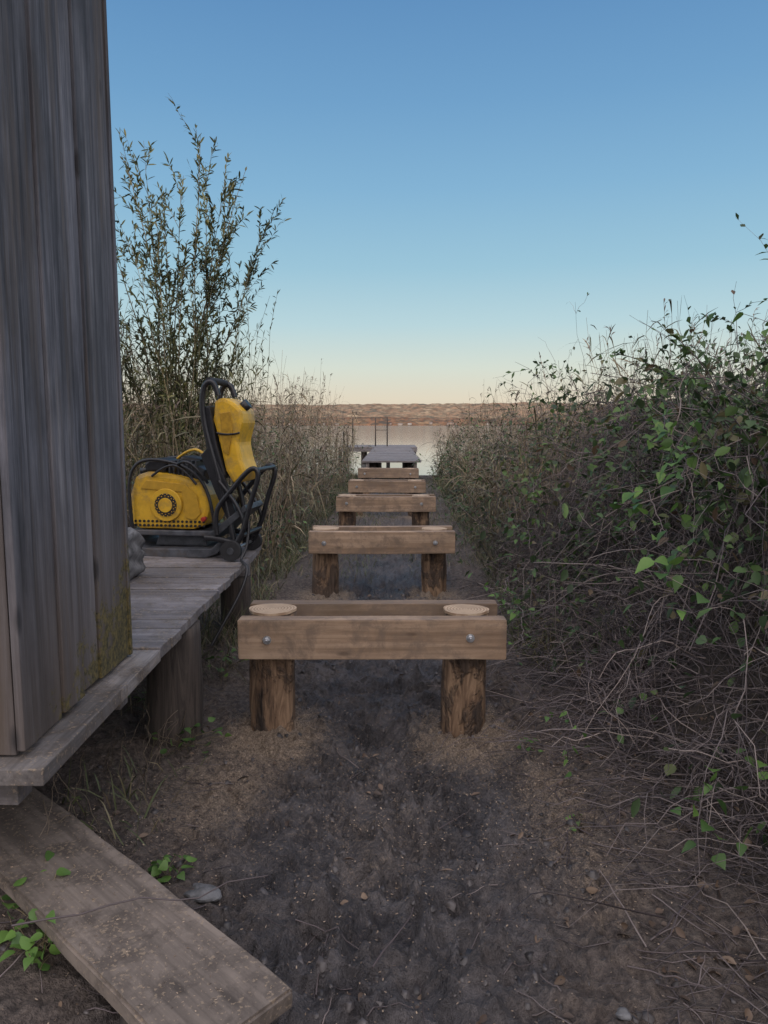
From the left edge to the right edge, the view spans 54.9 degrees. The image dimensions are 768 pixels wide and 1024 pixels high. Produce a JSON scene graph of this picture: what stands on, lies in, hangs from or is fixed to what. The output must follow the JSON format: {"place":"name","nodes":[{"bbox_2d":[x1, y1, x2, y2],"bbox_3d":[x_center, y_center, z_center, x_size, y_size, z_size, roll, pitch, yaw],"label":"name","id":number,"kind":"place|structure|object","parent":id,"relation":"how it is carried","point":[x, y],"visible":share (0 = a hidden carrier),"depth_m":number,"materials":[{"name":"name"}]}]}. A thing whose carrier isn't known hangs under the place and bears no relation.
{"place":"outdoors","nodes":[
{"label":"outdoors","id":0,"kind":"place"},
{"bbox_2d":[125,426,584,474],"bbox_3d":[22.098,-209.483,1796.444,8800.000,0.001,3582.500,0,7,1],"label":"lake","id":1,"kind":"structure","parent":0,"point":[417,436],"depth_m":85.72,"materials":[{"name":"liquid"}]},
{"bbox_2d":[362,447,420,478],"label":"jetty","id":2,"kind":"object","parent":1,"relation":"in","point":[406,457],"visible":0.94,"depth_m":20.38,"materials":[{"name":"grey wood"}]},
{"bbox_2d":[124,415,588,425],"bbox_3d":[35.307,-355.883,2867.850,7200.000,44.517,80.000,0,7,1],"label":"wooded shore","id":3,"kind":"structure","parent":0,"point":[416,421],"depth_m":2862.94,"materials":[{"name":"brown plant"}]},
{"bbox_2d":[0,457,767,1023],"bbox_3d":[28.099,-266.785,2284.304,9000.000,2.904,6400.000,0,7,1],"label":"ground","id":4,"kind":"structure","parent":0,"point":[288,865],"depth_m":2.52,"materials":[{"name":"brown soil"}]},
{"bbox_2d":[0,909,60,970],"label":"seedling plant","id":5,"kind":"object","parent":4,"relation":"on","point":[19,940],"visible":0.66,"depth_m":1.90,"materials":[{"name":"green plant"}]},
{"bbox_2d":[0,543,260,804],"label":"plank deck","id":6,"kind":"structure","parent":4,"relation":"on","point":[173,599],"depth_m":3.28,"materials":[{"name":"grey wood"}]},
{"bbox_2d":[0,0,132,754],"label":"wooden shed","id":7,"kind":"structure","parent":6,"relation":"on","point":[65,624],"depth_m":2.10,"materials":[{"name":"wood"}]},
{"bbox_2d":[128,527,145,579],"bbox_3d":[-1.516,0.235,4.054,0.304,0.276,0.370,0,7,1],"label":"cement sack","id":8,"kind":"object","parent":6,"relation":"on","point":[136,542],"visible":0.15,"depth_m":4.10,"materials":[{"name":"paper"}]},
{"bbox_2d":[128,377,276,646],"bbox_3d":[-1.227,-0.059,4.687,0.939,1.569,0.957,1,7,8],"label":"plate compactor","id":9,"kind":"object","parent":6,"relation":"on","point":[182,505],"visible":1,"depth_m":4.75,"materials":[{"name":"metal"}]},
{"bbox_2d":[0,593,263,908],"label":"dry stalks","id":10,"kind":"object","parent":4,"relation":"on","point":[77,785],"visible":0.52,"depth_m":2.94,"materials":[{"name":"beige plant"}]},
{"bbox_2d":[128,680,146,701],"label":"seedling plant","id":11,"kind":"object","parent":4,"relation":"on","point":[140,693],"visible":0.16,"depth_m":3.80,"materials":[{"name":"green plant"}]},
{"bbox_2d":[0,786,292,1023],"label":"foot plank","id":12,"kind":"object","parent":4,"relation":"on","point":[240,978],"visible":0.91,"depth_m":1.87,"materials":[{"name":"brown wood"}]},
{"bbox_2d":[0,850,70,916],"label":"seedling plant","id":13,"kind":"object","parent":12,"relation":"on","point":[60,871],"visible":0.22,"depth_m":2.10,"materials":[{"name":"green plant"}]},
{"bbox_2d":[62,608,248,852],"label":"grass","id":14,"kind":"structure","parent":4,"relation":"on","point":[125,799],"depth_m":2.77,"materials":[{"name":"brown plant"}]},
{"bbox_2d":[148,853,196,882],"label":"seedling plant","id":15,"kind":"object","parent":4,"relation":"on","point":[155,870],"visible":0.97,"depth_m":2.29,"materials":[{"name":"green plant"}]},
{"bbox_2d":[152,717,231,753],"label":"seedling plant","id":16,"kind":"object","parent":4,"relation":"on","point":[186,739],"visible":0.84,"depth_m":3.26,"materials":[{"name":"green plant"}]},
{"bbox_2d":[183,883,221,903],"bbox_3d":[-0.549,1.153,2.234,0.122,0.051,0.087,0,7,1],"label":"stone","id":17,"kind":"object","parent":4,"relation":"on","point":[201,889],"visible":0.88,"depth_m":2.21,"materials":[{"name":"grey stone"}]},
{"bbox_2d":[114,96,291,536],"bbox_3d":[-2.292,-1.739,7.436,2.765,4.524,2.363,0,7,1],"label":"willow bush","id":18,"kind":"object","parent":4,"relation":"on","point":[176,388],"visible":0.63,"depth_m":7.19,"materials":[{"name":"green plant"}]},
{"bbox_2d":[205,648,248,676],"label":"seedling plant","id":19,"kind":"object","parent":4,"relation":"on","point":[227,659],"visible":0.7,"depth_m":4.23,"materials":[{"name":"green plant"}]},
{"bbox_2d":[121,330,374,593],"bbox_3d":[-6.154,-1.718,14.517,11.818,3.670,18.009,0,7,1],"label":"reed bed","id":20,"kind":"object","parent":4,"relation":"on","point":[290,471],"visible":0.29,"depth_m":10.15,"materials":[{"name":"plant"}]},
{"bbox_2d":[125,394,370,589],"bbox_3d":[-3.553,-0.909,12.997,6.621,2.401,15.574,0,7,1],"label":"shrub thicket","id":21,"kind":"object","parent":4,"relation":"on","point":[265,528],"visible":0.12,"depth_m":9.99,"materials":[{"name":"brown plant"}]},
{"bbox_2d":[237,600,506,737],"bbox_3d":[-0.052,0.880,3.503,1.196,0.856,0.412,0,7,1],"label":"timber trestle","id":22,"kind":"object","parent":4,"relation":"on","point":[464,640],"visible":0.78,"depth_m":3.31,"materials":[{"name":"wood"}]},
{"bbox_2d":[338,417,416,463],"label":"bathing platform","id":23,"kind":"structure","parent":4,"relation":"on","point":[413,447],"depth_m":29.96,"materials":[{"name":"grey wood"}]},
{"bbox_2d":[308,525,454,597],"bbox_3d":[-0.018,0.543,6.213,1.195,0.820,0.412,0,7,1],"label":"timber trestle","id":24,"kind":"object","parent":4,"relation":"on","point":[433,545],"visible":0.77,"depth_m":6.01,"materials":[{"name":"wood"}]},
{"bbox_2d":[0,571,766,1023],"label":"wood chips","id":25,"kind":"object","parent":4,"relation":"on","point":[378,821],"visible":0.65,"depth_m":2.72,"materials":[{"name":"brown wood"}]},
{"bbox_2d":[0,527,767,1023],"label":"twigs","id":26,"kind":"object","parent":4,"relation":"on","point":[554,863],"visible":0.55,"depth_m":2.26,"materials":[{"name":"wood"}]},
{"bbox_2d":[0,587,767,1023],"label":"mud clods","id":27,"kind":"object","parent":4,"relation":"on","point":[322,963],"visible":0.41,"depth_m":2.29,"materials":[{"name":"brown soil"}]},
{"bbox_2d":[4,571,767,1023],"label":"dead leaves","id":28,"kind":"object","parent":4,"relation":"on","point":[678,931],"visible":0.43,"depth_m":2.23,"materials":[{"name":"brown plant"}]},
{"bbox_2d":[336,494,435,525],"bbox_3d":[0.024,0.186,9.130,1.208,0.792,0.412,0,7,1],"label":"timber trestle","id":29,"kind":"object","parent":4,"relation":"on","point":[420,507],"visible":0.59,"depth_m":8.93,"materials":[{"name":"wood"}]},
{"bbox_2d":[348,479,425,516],"bbox_3d":[0.049,-0.101,11.644,1.199,0.807,0.412,0,7,1],"label":"timber trestle","id":30,"kind":"object","parent":4,"relation":"on","point":[408,486],"visible":0.47,"depth_m":11.44,"materials":[{"name":"wood"}]},
{"bbox_2d":[358,468,418,493],"bbox_3d":[0.087,-0.480,14.821,1.204,0.796,0.412,0,7,1],"label":"timber trestle","id":31,"kind":"object","parent":4,"relation":"on","point":[405,473],"visible":0.46,"depth_m":14.61,"materials":[{"name":"wood"}]},
{"bbox_2d":[270,476,512,583],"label":"path grass","id":32,"kind":"structure","parent":4,"relation":"on","point":[369,514],"depth_m":9.87,"materials":[{"name":"brown plant"}]},
{"bbox_2d":[289,422,567,424],"bbox_3d":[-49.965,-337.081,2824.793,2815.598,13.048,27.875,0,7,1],"label":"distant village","id":33,"kind":"object","parent":4,"relation":"on","point":[430,423],"visible":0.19,"depth_m":2820.94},
{"bbox_2d":[198,468,707,677],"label":"verge grass","id":34,"kind":"structure","parent":4,"relation":"on","point":[287,562],"depth_m":6.46,"materials":[{"name":"brown plant"}]},
{"bbox_2d":[517,737,542,751],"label":"seedling plant","id":35,"kind":"object","parent":4,"relation":"on","point":[519,746],"visible":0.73,"depth_m":3.26,"materials":[{"name":"green plant"}]},
{"bbox_2d":[565,814,583,830],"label":"seedling plant","id":36,"kind":"object","parent":4,"relation":"on","point":[577,822],"visible":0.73,"depth_m":2.64,"materials":[{"name":"green plant"}]},
{"bbox_2d":[411,213,767,648],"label":"shrub thicket","id":37,"kind":"object","parent":4,"relation":"on","point":[572,557],"visible":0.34,"depth_m":6.11,"materials":[{"name":"green plant"}]},
{"bbox_2d":[416,297,767,561],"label":"reed bed","id":38,"kind":"object","parent":4,"relation":"on","point":[491,487],"visible":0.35,"depth_m":9.47,"materials":[{"name":"plant"}]},
{"bbox_2d":[419,258,767,1011],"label":"bramble thicket","id":39,"kind":"object","parent":4,"relation":"on","point":[721,450],"visible":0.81,"depth_m":3.49,"materials":[{"name":"plant"}]},
{"bbox_2d":[484,569,534,664],"bbox_3d":[0.712,0.558,4.206,0.236,0.331,0.966,0,7,1],"label":"hop vine","id":40,"kind":"object","parent":39,"relation":"attached to","point":[510,611],"visible":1,"depth_m":4.16,"materials":[{"name":"plant"}]},
{"bbox_2d":[506,465,549,561],"bbox_3d":[1.020,-0.018,5.190,0.245,0.590,0.920,2,7,15],"label":"hop vine","id":41,"kind":"object","parent":39,"relation":"attached to","point":[524,491],"visible":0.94,"depth_m":5.12,"materials":[{"name":"plant"}]},
{"bbox_2d":[544,710,589,777],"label":"hop vine","id":42,"kind":"object","parent":39,"relation":"attached to","point":[568,774],"visible":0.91,"depth_m":3.04,"materials":[{"name":"plant"}]},
{"bbox_2d":[584,382,654,472],"bbox_3d":[1.337,-0.499,4.273,0.223,0.515,0.708,6,9,42],"label":"hop vine","id":43,"kind":"object","parent":39,"relation":"attached to","point":[591,467],"visible":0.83,"depth_m":4.21,"materials":[{"name":"plant"}]},
{"bbox_2d":[609,486,709,620],"bbox_3d":[0.992,0.127,2.786,0.254,0.429,0.571,0,7,1],"label":"hop vine","id":44,"kind":"object","parent":39,"relation":"attached to","point":[675,583],"visible":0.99,"depth_m":2.69,"materials":[{"name":"plant"}]},
{"bbox_2d":[633,400,723,509],"bbox_3d":[1.131,-0.233,2.827,0.294,0.402,0.627,3,7,22],"label":"hop vine","id":45,"kind":"object","parent":39,"relation":"attached to","point":[661,431],"visible":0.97,"depth_m":2.75,"materials":[{"name":"plant"}]},
{"bbox_2d":[646,312,732,526],"bbox_3d":[1.233,-0.388,2.978,0.334,0.855,0.445,3,7,23],"label":"hop vine","id":46,"kind":"object","parent":39,"relation":"attached to","point":[686,517],"visible":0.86,"depth_m":2.95,"materials":[{"name":"plant"}]},
{"bbox_2d":[670,757,767,869],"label":"hop vine","id":47,"kind":"object","parent":39,"relation":"attached to","point":[690,844],"visible":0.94,"depth_m":2.14,"materials":[{"name":"plant"}]},
{"bbox_2d":[731,312,767,387],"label":"hop vine","id":48,"kind":"object","parent":39,"relation":"attached to","point":[759,354],"visible":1,"depth_m":2.45,"materials":[{"name":"plant"}]},
{"bbox_2d":[615,1007,631,1020],"bbox_3d":[0.572,1.199,1.767,0.038,0.025,0.029,2,7,17],"label":"stone","id":49,"kind":"object","parent":4,"relation":"on","point":[622,1013],"visible":1,"depth_m":1.76,"materials":[{"name":"grey stone"}]},
{"bbox_2d":[124,402,745,417],"bbox_3d":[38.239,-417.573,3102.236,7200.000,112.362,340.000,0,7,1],"label":"hill","id":50,"kind":"structure","parent":0,"point":[432,410],"depth_m":3142.83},
{"bbox_2d":[106,0,767,404],"label":"sky","id":51,"kind":"structure","parent":0,"point":[452,176],"materials":[{"name":"blue"}]}
]}

